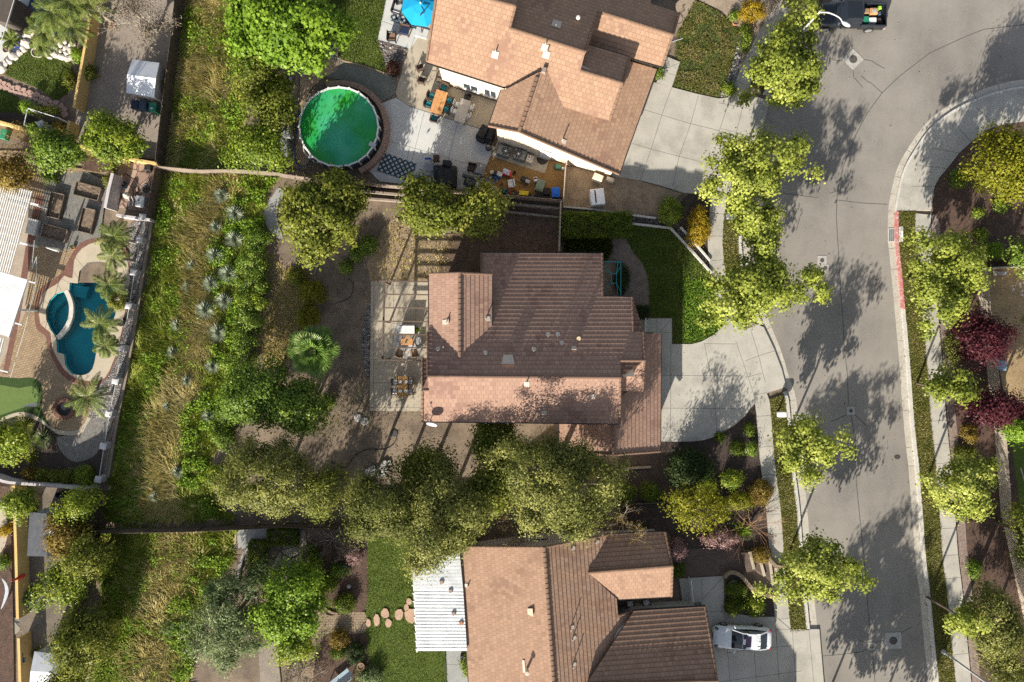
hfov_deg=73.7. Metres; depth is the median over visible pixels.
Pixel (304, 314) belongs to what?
shrub
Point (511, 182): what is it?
plastic chair
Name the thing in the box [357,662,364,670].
terracotta bowl
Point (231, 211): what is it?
silver shrub
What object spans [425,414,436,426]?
satellite dish
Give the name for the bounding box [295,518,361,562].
bare tree
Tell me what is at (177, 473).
silver shrub
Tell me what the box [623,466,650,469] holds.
garden edging
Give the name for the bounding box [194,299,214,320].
silver shrub
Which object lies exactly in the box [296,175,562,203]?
wooden fence
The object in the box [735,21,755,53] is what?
shrub
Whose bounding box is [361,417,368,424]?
flat stone
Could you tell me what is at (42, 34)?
palm tree
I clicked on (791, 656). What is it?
driveway
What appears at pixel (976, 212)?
shrub
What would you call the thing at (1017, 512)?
tree
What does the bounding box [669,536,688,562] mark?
shrub
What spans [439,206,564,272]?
bare soil
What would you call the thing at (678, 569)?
shrub
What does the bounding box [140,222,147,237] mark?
railing
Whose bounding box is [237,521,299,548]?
concrete terrace
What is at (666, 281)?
lawn
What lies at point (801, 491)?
gutter
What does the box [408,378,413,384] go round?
dining chair
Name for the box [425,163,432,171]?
glass table
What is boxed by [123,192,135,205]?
pool filter
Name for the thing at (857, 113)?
road
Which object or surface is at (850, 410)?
manhole
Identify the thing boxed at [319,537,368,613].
planting bed
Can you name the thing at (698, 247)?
garden edging
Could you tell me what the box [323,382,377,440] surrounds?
bare tree
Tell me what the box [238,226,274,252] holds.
shrub
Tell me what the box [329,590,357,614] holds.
shrub
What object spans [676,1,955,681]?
verge grass
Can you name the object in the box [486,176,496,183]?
paddling pool
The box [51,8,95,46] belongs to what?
palm tree
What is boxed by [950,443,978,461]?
shrub
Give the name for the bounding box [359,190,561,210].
retaining wall
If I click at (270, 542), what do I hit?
hedge
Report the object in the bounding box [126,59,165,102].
shed
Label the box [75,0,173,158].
gravel yard
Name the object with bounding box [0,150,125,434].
paver patio
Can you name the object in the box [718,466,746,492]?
shrub
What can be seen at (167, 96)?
wooden fence
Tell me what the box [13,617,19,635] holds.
stone path
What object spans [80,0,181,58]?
bare tree
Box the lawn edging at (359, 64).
[336,43,388,74]
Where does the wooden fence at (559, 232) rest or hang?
on the ground at (406, 424)
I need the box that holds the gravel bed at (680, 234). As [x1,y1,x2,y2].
[625,217,709,267]
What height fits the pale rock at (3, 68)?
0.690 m
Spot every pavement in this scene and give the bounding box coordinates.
[708,192,734,322]
[728,0,789,96]
[755,394,790,628]
[897,88,1023,210]
[915,213,970,681]
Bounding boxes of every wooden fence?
[72,491,103,614]
[91,522,477,536]
[146,167,164,219]
[155,0,184,165]
[155,165,300,179]
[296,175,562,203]
[558,201,561,251]
[562,163,566,201]
[978,267,1000,399]
[984,265,1021,268]
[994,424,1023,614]
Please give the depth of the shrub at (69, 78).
57.55 m
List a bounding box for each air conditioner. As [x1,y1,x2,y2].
[497,144,510,158]
[513,148,526,162]
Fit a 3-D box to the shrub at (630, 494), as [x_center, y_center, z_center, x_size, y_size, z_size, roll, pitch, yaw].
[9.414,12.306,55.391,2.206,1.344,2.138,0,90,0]
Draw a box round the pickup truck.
[815,0,886,32]
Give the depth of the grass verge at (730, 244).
55.88 m
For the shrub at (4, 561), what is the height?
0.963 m
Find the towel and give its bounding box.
[502,168,509,174]
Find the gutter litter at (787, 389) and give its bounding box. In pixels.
[742,0,831,622]
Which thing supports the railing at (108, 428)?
on the ground at (406, 424)
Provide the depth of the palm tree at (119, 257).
54.86 m
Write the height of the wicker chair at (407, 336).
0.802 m
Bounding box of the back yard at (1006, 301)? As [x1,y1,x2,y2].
[987,268,1023,403]
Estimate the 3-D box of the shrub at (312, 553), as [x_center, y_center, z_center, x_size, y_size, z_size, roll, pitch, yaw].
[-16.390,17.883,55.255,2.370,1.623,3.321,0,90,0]
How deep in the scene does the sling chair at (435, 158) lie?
55.45 m
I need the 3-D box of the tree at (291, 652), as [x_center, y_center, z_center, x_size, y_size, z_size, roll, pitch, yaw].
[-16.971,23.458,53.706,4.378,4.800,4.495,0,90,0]
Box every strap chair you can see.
[415,62,423,72]
[417,75,425,85]
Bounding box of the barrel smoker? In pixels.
[462,172,479,181]
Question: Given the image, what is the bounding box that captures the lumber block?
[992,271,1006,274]
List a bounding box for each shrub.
[0,522,13,538]
[0,552,12,570]
[18,98,36,115]
[20,463,37,481]
[22,586,37,610]
[29,645,42,656]
[31,466,52,482]
[32,103,63,119]
[38,167,60,184]
[44,466,68,483]
[50,119,66,135]
[57,467,77,484]
[58,69,76,92]
[67,46,81,64]
[72,463,96,485]
[78,60,98,82]
[101,169,111,187]
[106,288,129,313]
[149,491,158,502]
[162,402,172,411]
[166,345,178,359]
[170,319,179,331]
[172,466,181,478]
[180,282,192,293]
[180,376,190,386]
[186,261,196,269]
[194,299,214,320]
[200,462,226,493]
[201,410,217,424]
[202,276,218,293]
[204,246,223,263]
[205,359,218,372]
[205,420,237,453]
[206,324,227,343]
[208,221,221,234]
[211,392,241,428]
[213,187,229,203]
[214,292,233,309]
[217,264,236,284]
[217,346,257,372]
[224,230,243,247]
[225,204,245,222]
[229,319,261,359]
[230,300,267,335]
[232,262,271,297]
[233,245,269,278]
[235,283,270,313]
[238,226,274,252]
[284,265,308,287]
[294,277,328,305]
[295,302,321,328]
[297,539,323,573]
[320,392,337,410]
[320,573,339,594]
[327,646,347,660]
[328,626,351,652]
[329,560,350,578]
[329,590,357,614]
[338,257,353,277]
[342,544,363,565]
[342,640,366,667]
[346,243,366,264]
[355,661,383,681]
[357,233,378,256]
[383,57,403,78]
[456,652,466,677]
[610,262,631,295]
[618,480,637,503]
[638,479,665,502]
[652,66,665,80]
[656,191,683,228]
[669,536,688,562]
[673,561,688,578]
[683,204,713,249]
[692,476,718,494]
[698,525,741,552]
[700,492,730,512]
[712,427,727,444]
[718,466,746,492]
[719,79,737,97]
[720,596,743,618]
[723,489,755,510]
[724,579,749,601]
[726,6,740,22]
[726,438,746,457]
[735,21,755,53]
[737,0,770,24]
[742,420,756,437]
[743,594,767,619]
[744,544,772,564]
[745,439,758,456]
[745,476,775,506]
[939,331,964,366]
[944,166,970,189]
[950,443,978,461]
[959,420,979,444]
[963,558,985,581]
[971,206,986,220]
[972,226,991,244]
[983,240,1004,260]
[991,197,1010,215]
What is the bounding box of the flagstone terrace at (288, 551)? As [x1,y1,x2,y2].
[261,528,305,580]
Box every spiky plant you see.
[13,414,36,433]
[21,449,42,465]
[30,428,54,449]
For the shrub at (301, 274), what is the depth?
55.27 m
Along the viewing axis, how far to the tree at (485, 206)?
51.71 m
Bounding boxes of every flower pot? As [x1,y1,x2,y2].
[2,46,11,53]
[31,47,42,57]
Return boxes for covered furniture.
[434,165,456,188]
[442,160,451,166]
[473,162,486,177]
[475,124,488,143]
[485,127,495,144]
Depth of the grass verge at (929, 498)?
55.88 m
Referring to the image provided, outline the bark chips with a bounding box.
[931,214,971,680]
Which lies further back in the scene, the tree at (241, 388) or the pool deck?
the pool deck
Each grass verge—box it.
[723,193,757,323]
[751,9,798,91]
[768,394,805,628]
[899,211,954,681]
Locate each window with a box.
[462,82,479,93]
[483,88,496,99]
[532,538,549,541]
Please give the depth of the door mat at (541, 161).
55.91 m
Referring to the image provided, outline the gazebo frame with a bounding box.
[603,261,620,295]
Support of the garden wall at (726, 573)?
on the ground at (406, 424)
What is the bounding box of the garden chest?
[144,164,152,171]
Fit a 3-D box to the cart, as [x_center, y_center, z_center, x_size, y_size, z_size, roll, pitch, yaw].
[1.099,-13.148,55.770,0.750,0.400,0.420,25,90,0]
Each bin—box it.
[131,100,142,111]
[138,100,150,112]
[148,102,160,114]
[552,187,559,197]
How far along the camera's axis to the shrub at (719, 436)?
55.65 m
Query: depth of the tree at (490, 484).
49.09 m
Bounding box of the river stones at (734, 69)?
[719,35,743,97]
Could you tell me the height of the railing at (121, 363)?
0.925 m
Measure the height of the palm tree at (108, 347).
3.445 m
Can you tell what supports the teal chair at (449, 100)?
on the patio at (410, 92)
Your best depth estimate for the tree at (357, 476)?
51.79 m
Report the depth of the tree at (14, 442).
55.07 m
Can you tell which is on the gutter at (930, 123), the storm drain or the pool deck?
the storm drain
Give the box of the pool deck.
[39,242,129,380]
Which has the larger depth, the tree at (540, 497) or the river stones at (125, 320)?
the river stones at (125, 320)
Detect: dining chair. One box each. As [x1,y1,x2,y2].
[390,388,397,394]
[391,378,397,384]
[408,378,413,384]
[408,388,413,394]
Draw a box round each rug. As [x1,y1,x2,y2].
[377,153,415,180]
[390,12,417,28]
[393,324,420,357]
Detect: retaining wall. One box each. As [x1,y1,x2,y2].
[106,222,154,477]
[355,196,558,218]
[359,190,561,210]
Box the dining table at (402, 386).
[398,376,407,396]
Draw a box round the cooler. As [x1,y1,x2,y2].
[502,170,511,177]
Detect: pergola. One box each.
[0,185,46,273]
[0,338,8,372]
[378,280,427,360]
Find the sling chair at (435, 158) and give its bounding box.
[432,155,439,162]
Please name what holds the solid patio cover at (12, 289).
on the paver patio at (34, 359)
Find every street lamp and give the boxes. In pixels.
[799,11,849,32]
[941,649,986,681]
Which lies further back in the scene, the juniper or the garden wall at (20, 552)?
the garden wall at (20, 552)
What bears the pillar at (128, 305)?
on the ground at (406, 424)
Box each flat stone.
[354,413,361,421]
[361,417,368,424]
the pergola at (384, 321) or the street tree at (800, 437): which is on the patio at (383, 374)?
the pergola at (384, 321)
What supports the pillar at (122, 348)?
on the ground at (406, 424)
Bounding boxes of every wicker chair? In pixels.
[394,349,404,358]
[403,335,412,338]
[409,348,418,357]
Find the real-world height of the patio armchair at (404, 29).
0.752 m
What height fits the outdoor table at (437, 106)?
0.750 m
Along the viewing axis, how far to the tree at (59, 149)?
54.75 m
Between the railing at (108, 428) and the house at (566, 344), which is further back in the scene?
the railing at (108, 428)
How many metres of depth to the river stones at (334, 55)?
55.91 m
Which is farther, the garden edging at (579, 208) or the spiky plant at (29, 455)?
the spiky plant at (29, 455)
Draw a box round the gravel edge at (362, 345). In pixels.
[361,301,370,377]
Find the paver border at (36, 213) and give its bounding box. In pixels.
[3,195,44,373]
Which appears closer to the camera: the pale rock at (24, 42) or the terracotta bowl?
the terracotta bowl
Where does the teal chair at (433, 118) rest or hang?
on the patio at (417, 137)
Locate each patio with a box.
[0,0,29,60]
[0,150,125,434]
[0,507,7,551]
[119,163,155,212]
[370,98,492,189]
[370,281,427,410]
[378,0,424,48]
[396,24,495,128]
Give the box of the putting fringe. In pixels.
[0,377,50,426]
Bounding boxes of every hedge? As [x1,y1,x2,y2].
[246,538,268,583]
[265,528,299,547]
[556,210,590,239]
[582,210,611,239]
[602,209,634,240]
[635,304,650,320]
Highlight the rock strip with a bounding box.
[497,191,561,199]
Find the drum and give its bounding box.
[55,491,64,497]
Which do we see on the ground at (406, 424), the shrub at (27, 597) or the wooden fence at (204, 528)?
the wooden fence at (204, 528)
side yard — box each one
[10,486,98,660]
[563,167,680,215]
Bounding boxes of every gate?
[118,163,127,175]
[688,576,693,602]
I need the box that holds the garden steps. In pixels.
[740,551,776,591]
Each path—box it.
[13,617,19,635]
[259,642,280,681]
[264,188,284,238]
[301,572,366,681]
[325,59,395,101]
[446,651,467,681]
[640,318,671,345]
[656,57,679,86]
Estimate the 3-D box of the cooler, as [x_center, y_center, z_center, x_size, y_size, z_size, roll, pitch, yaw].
[-0.390,-13.715,55.770,0.720,0.400,0.500,17,90,0]
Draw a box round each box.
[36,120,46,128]
[543,188,550,194]
[554,163,561,169]
[589,188,604,206]
[591,173,603,183]
[605,176,613,182]
[864,8,869,14]
[868,8,877,15]
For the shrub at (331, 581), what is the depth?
55.47 m
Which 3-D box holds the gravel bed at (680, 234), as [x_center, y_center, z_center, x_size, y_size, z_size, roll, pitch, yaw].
[12.882,-8.821,55.962,9.218,0.001,1.907,31,90,0]
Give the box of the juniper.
[662,442,717,493]
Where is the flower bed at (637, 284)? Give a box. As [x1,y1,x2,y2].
[607,238,648,314]
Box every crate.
[0,128,10,140]
[519,191,528,195]
[862,16,868,23]
[867,17,876,23]
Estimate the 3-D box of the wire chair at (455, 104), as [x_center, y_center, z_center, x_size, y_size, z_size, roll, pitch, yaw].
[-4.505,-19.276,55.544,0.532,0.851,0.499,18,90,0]
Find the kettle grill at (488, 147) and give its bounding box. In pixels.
[485,144,492,151]
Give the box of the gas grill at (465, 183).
[463,180,478,188]
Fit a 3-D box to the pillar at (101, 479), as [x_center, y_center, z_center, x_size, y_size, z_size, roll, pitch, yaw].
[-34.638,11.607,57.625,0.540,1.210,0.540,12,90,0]
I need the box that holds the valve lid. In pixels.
[390,429,397,436]
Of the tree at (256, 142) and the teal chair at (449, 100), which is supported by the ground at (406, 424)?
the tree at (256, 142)
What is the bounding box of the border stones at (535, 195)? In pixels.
[494,191,561,199]
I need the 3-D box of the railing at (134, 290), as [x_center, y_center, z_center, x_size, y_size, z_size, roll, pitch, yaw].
[-31.872,-4.348,57.688,0.050,0.925,2.256,9,90,0]
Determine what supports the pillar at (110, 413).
on the ground at (406, 424)
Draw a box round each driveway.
[610,82,769,193]
[661,322,785,441]
[679,576,823,681]
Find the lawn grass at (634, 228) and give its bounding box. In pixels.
[0,0,738,681]
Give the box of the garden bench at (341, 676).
[329,666,353,681]
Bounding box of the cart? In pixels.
[520,175,530,184]
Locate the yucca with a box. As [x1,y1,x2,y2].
[730,520,754,540]
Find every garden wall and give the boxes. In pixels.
[0,121,49,137]
[0,473,99,490]
[12,485,29,618]
[17,631,31,681]
[65,120,79,139]
[73,0,104,112]
[80,145,160,165]
[722,569,776,599]
[755,549,782,568]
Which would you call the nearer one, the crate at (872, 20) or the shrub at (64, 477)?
the crate at (872, 20)
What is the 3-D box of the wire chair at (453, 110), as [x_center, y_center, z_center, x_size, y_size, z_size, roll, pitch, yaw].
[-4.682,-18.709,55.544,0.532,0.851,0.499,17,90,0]
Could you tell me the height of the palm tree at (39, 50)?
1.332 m
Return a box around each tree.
[0,118,46,157]
[0,148,36,195]
[0,413,39,472]
[0,483,45,530]
[21,553,98,616]
[22,114,93,177]
[24,14,61,52]
[29,34,53,57]
[30,0,78,37]
[34,660,93,681]
[36,501,96,562]
[40,598,126,681]
[41,480,108,525]
[45,0,99,23]
[50,521,121,587]
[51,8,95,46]
[64,371,112,417]
[73,0,115,22]
[74,105,150,172]
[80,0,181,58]
[80,304,123,343]
[92,268,130,301]
[92,331,126,358]
[94,218,135,253]
[97,240,134,274]
[158,550,283,680]
[177,635,195,654]
[200,424,344,523]
[213,347,294,438]
[215,115,298,179]
[218,0,365,80]
[221,45,291,117]
[235,67,303,140]
[243,548,333,651]
[263,374,338,443]
[268,623,321,673]
[273,163,371,273]
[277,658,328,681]
[290,457,356,524]
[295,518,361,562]
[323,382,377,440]
[329,456,423,567]
[338,467,375,512]
[383,168,468,240]
[385,435,465,498]
[394,450,503,589]
[455,173,520,243]
[457,452,518,525]
[462,423,533,475]
[478,422,638,560]
[478,503,555,545]
[554,496,607,541]
[589,498,653,550]
[657,479,738,538]
[694,118,830,222]
[694,233,833,335]
[711,501,791,571]
[730,196,796,261]
[733,0,826,114]
[751,527,879,610]
[761,0,821,19]
[767,407,860,492]
[902,225,994,341]
[916,357,985,408]
[916,448,1003,526]
[926,596,996,640]
[939,306,1022,370]
[948,378,1023,434]
[954,112,1023,213]
[961,572,1023,681]
[976,650,1023,681]
[992,409,1023,450]
[994,496,1023,573]
[998,234,1023,282]
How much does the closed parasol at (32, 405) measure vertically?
2.306 m
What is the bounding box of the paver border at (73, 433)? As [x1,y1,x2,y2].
[0,412,89,435]
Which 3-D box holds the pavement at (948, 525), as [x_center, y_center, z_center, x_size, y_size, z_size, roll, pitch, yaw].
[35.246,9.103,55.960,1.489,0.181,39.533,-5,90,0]
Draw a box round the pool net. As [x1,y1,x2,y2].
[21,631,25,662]
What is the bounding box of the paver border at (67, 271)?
[34,238,129,385]
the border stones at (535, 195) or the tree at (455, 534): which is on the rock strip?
the border stones at (535, 195)
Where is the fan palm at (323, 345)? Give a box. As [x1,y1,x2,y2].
[285,324,340,380]
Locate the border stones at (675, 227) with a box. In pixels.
[632,217,709,268]
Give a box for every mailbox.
[726,213,735,218]
[777,412,786,416]
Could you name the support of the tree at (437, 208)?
on the ground at (406, 424)
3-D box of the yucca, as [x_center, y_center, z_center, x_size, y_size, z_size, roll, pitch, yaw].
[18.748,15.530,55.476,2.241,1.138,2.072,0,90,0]
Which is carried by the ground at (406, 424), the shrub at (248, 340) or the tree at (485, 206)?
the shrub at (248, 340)
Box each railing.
[99,448,109,475]
[104,417,114,441]
[110,384,120,409]
[117,351,127,376]
[123,309,133,344]
[130,276,139,302]
[135,243,144,269]
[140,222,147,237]
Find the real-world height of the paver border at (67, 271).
0.001 m
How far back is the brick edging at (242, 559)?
55.75 m
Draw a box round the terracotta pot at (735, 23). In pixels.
[732,18,739,25]
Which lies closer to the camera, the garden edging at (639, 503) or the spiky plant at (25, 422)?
the garden edging at (639, 503)
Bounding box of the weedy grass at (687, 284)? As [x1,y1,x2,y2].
[681,276,727,342]
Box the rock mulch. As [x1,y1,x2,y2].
[932,215,980,681]
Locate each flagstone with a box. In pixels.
[14,85,21,91]
[33,92,40,97]
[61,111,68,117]
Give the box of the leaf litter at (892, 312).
[786,22,1000,678]
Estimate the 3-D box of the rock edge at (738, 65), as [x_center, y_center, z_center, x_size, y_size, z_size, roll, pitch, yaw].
[18.283,-22.678,55.927,0.985,0.001,6.084,16,90,0]
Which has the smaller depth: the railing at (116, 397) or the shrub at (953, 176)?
the shrub at (953, 176)
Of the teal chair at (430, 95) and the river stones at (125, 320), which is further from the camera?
the river stones at (125, 320)
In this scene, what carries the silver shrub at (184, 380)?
on the ground at (406, 424)
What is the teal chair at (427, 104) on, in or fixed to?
on the patio at (410, 92)
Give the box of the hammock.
[1,579,8,608]
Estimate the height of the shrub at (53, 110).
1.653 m
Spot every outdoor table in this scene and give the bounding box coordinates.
[430,89,447,116]
[454,98,470,124]
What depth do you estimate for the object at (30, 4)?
58.11 m
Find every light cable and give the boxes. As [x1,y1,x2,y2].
[0,0,13,44]
[10,240,36,377]
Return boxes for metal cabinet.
[535,179,545,193]
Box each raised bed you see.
[40,223,69,242]
[46,192,66,219]
[73,181,103,201]
[77,207,98,234]
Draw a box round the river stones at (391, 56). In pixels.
[380,42,406,67]
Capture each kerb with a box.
[738,23,809,628]
[894,86,1023,210]
[894,211,938,681]
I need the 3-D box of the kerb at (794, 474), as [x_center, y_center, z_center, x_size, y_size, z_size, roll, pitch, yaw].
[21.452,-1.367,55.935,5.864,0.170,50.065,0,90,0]
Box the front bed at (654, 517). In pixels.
[618,505,768,553]
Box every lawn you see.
[0,89,21,112]
[6,49,71,99]
[327,0,385,72]
[366,538,445,681]
[367,217,452,281]
[626,225,720,343]
[673,1,738,97]
[1011,438,1023,519]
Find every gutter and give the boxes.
[742,0,843,628]
[888,79,1023,681]
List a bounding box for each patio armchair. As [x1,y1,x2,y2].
[386,30,396,42]
[390,0,402,16]
[398,23,409,36]
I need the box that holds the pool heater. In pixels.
[135,195,149,208]
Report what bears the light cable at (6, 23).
attached to the dark canopy
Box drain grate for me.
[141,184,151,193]
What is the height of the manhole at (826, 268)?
0.058 m
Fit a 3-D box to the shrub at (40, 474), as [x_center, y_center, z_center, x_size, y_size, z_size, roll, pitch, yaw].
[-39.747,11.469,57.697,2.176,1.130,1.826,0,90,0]
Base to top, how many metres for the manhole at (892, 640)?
0.058 m
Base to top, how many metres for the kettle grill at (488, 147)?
1.024 m
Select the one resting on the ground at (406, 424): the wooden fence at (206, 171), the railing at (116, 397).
the wooden fence at (206, 171)
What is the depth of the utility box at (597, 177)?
55.07 m
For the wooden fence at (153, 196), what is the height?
1.520 m
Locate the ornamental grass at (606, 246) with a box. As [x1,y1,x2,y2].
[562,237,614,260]
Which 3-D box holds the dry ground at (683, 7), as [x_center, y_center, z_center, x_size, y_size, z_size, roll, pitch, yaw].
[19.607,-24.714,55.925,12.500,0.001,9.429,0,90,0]
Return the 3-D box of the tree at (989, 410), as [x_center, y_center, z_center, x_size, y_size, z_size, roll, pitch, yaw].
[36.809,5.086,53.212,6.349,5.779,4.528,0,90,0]
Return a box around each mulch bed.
[0,486,13,681]
[616,405,763,504]
[673,193,708,255]
[932,214,1023,681]
[933,122,1023,225]
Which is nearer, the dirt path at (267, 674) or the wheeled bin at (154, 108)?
the dirt path at (267, 674)
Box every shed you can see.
[27,507,83,556]
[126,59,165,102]
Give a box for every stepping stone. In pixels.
[366,619,370,626]
[374,614,379,625]
[381,608,388,617]
[385,618,391,626]
[395,609,402,619]
[404,608,414,623]
[406,598,411,604]
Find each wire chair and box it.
[451,106,456,114]
[453,99,458,107]
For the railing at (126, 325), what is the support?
on the ground at (406, 424)
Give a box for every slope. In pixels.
[91,530,235,681]
[168,0,245,168]
[263,266,309,367]
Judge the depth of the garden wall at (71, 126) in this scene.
57.27 m
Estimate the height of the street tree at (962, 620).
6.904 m
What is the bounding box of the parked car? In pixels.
[712,622,771,652]
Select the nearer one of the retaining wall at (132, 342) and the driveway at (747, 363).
the driveway at (747, 363)
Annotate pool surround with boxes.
[326,80,389,174]
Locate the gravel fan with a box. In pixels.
[57,418,112,461]
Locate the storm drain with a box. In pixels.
[888,226,902,241]
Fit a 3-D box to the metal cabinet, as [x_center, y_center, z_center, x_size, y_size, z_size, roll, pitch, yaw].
[2.287,-12.596,55.557,0.660,0.825,0.920,18,90,0]
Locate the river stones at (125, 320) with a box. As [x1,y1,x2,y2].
[94,221,148,417]
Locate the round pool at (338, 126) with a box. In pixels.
[298,86,381,169]
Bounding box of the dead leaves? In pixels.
[221,183,462,520]
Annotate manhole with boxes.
[818,256,826,264]
[822,264,828,271]
[843,49,862,68]
[847,407,854,414]
[868,643,874,649]
[885,632,901,648]
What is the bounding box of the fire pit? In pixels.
[53,398,75,419]
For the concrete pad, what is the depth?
55.95 m
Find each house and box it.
[421,252,661,455]
[425,0,680,175]
[460,529,718,681]
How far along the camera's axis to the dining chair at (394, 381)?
55.41 m
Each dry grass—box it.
[94,0,265,681]
[249,221,454,371]
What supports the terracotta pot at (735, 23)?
on the ground at (406, 424)
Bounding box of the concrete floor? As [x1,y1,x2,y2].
[0,193,34,365]
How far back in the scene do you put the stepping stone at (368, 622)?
55.83 m
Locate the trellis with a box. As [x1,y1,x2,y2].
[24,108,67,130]
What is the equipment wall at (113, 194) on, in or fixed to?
on the ground at (406, 424)
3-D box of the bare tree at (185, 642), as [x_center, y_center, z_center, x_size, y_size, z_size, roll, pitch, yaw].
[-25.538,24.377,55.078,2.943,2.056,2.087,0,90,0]
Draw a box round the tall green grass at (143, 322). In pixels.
[90,1,276,681]
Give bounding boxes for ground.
[0,0,988,681]
[34,172,107,249]
[298,59,338,104]
[481,156,570,196]
[675,0,808,93]
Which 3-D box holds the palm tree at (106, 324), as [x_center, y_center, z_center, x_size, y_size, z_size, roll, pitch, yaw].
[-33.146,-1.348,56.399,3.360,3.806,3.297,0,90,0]
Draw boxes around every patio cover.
[0,272,38,336]
[411,548,466,651]
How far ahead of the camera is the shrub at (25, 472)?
57.63 m
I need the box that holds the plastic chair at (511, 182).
[508,179,514,187]
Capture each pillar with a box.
[94,474,107,483]
[99,441,110,449]
[105,409,116,416]
[111,377,123,384]
[118,345,129,351]
[125,302,135,309]
[130,269,141,275]
[135,236,146,243]
[139,214,146,220]
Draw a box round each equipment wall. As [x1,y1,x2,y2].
[104,173,123,211]
[116,214,154,222]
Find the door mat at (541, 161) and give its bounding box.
[537,157,547,164]
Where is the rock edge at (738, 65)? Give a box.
[720,29,744,97]
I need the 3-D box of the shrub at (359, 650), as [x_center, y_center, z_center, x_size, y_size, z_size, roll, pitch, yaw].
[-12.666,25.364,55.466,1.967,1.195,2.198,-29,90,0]
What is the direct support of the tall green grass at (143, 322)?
on the ground at (406, 424)
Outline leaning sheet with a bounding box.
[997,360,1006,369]
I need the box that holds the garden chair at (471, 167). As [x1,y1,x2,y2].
[467,162,476,171]
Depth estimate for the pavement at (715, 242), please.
55.87 m
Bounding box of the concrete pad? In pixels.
[491,141,548,172]
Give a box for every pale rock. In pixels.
[0,62,6,73]
[2,59,8,66]
[6,57,12,64]
[8,51,18,60]
[16,49,22,56]
[19,38,29,48]
[20,45,28,51]
[22,33,30,41]
[64,55,69,61]
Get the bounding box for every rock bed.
[88,220,148,417]
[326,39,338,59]
[377,40,407,75]
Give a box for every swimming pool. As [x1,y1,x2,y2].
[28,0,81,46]
[46,263,115,374]
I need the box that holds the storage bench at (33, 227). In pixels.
[25,218,40,235]
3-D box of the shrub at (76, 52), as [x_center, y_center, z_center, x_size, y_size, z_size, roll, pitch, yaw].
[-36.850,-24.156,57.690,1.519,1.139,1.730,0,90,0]
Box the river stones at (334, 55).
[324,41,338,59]
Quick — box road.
[749,0,1023,681]
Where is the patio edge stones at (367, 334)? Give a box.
[361,304,371,375]
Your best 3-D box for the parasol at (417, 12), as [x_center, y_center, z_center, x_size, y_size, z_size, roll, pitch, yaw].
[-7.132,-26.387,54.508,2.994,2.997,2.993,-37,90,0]
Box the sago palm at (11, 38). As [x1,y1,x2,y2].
[0,27,22,49]
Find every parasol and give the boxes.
[11,571,31,581]
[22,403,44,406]
[45,247,66,252]
[402,0,433,38]
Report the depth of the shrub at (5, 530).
57.61 m
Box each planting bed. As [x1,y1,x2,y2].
[0,112,66,134]
[0,417,101,482]
[80,158,119,172]
[313,633,369,681]
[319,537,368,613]
[726,575,774,616]
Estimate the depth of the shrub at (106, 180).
57.51 m
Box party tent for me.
[30,642,72,681]
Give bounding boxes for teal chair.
[423,98,432,108]
[426,89,435,99]
[429,114,438,123]
[439,81,448,91]
[442,104,450,113]
[445,95,453,105]
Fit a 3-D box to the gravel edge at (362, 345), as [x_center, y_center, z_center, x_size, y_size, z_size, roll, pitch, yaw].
[-11.982,-0.153,55.957,0.729,0.001,6.432,2,90,0]
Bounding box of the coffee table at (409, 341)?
[401,339,412,344]
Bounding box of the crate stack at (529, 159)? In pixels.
[525,154,533,164]
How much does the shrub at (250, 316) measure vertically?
1.747 m
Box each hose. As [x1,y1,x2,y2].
[294,78,308,167]
[331,431,397,467]
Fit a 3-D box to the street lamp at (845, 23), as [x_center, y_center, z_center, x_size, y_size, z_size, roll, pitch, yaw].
[22.533,-22.596,51.611,2.528,8.518,0.399,27,90,0]
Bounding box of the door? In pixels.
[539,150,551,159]
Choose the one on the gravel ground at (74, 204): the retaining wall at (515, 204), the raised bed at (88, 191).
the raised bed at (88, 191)
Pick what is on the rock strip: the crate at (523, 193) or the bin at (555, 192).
the crate at (523, 193)
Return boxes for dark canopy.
[0,0,34,34]
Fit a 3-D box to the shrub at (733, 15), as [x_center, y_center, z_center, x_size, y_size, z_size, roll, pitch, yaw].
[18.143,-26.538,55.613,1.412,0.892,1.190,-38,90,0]
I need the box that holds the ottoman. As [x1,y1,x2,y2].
[416,337,421,343]
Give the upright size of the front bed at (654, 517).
0.001 m
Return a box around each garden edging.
[563,206,615,212]
[616,212,655,218]
[620,495,718,505]
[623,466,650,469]
[632,223,711,273]
[680,227,710,260]
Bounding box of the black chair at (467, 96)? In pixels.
[464,91,470,100]
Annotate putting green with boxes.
[0,385,37,414]
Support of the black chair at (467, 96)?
on the patio at (410, 92)
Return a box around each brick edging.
[237,536,278,581]
[319,546,337,614]

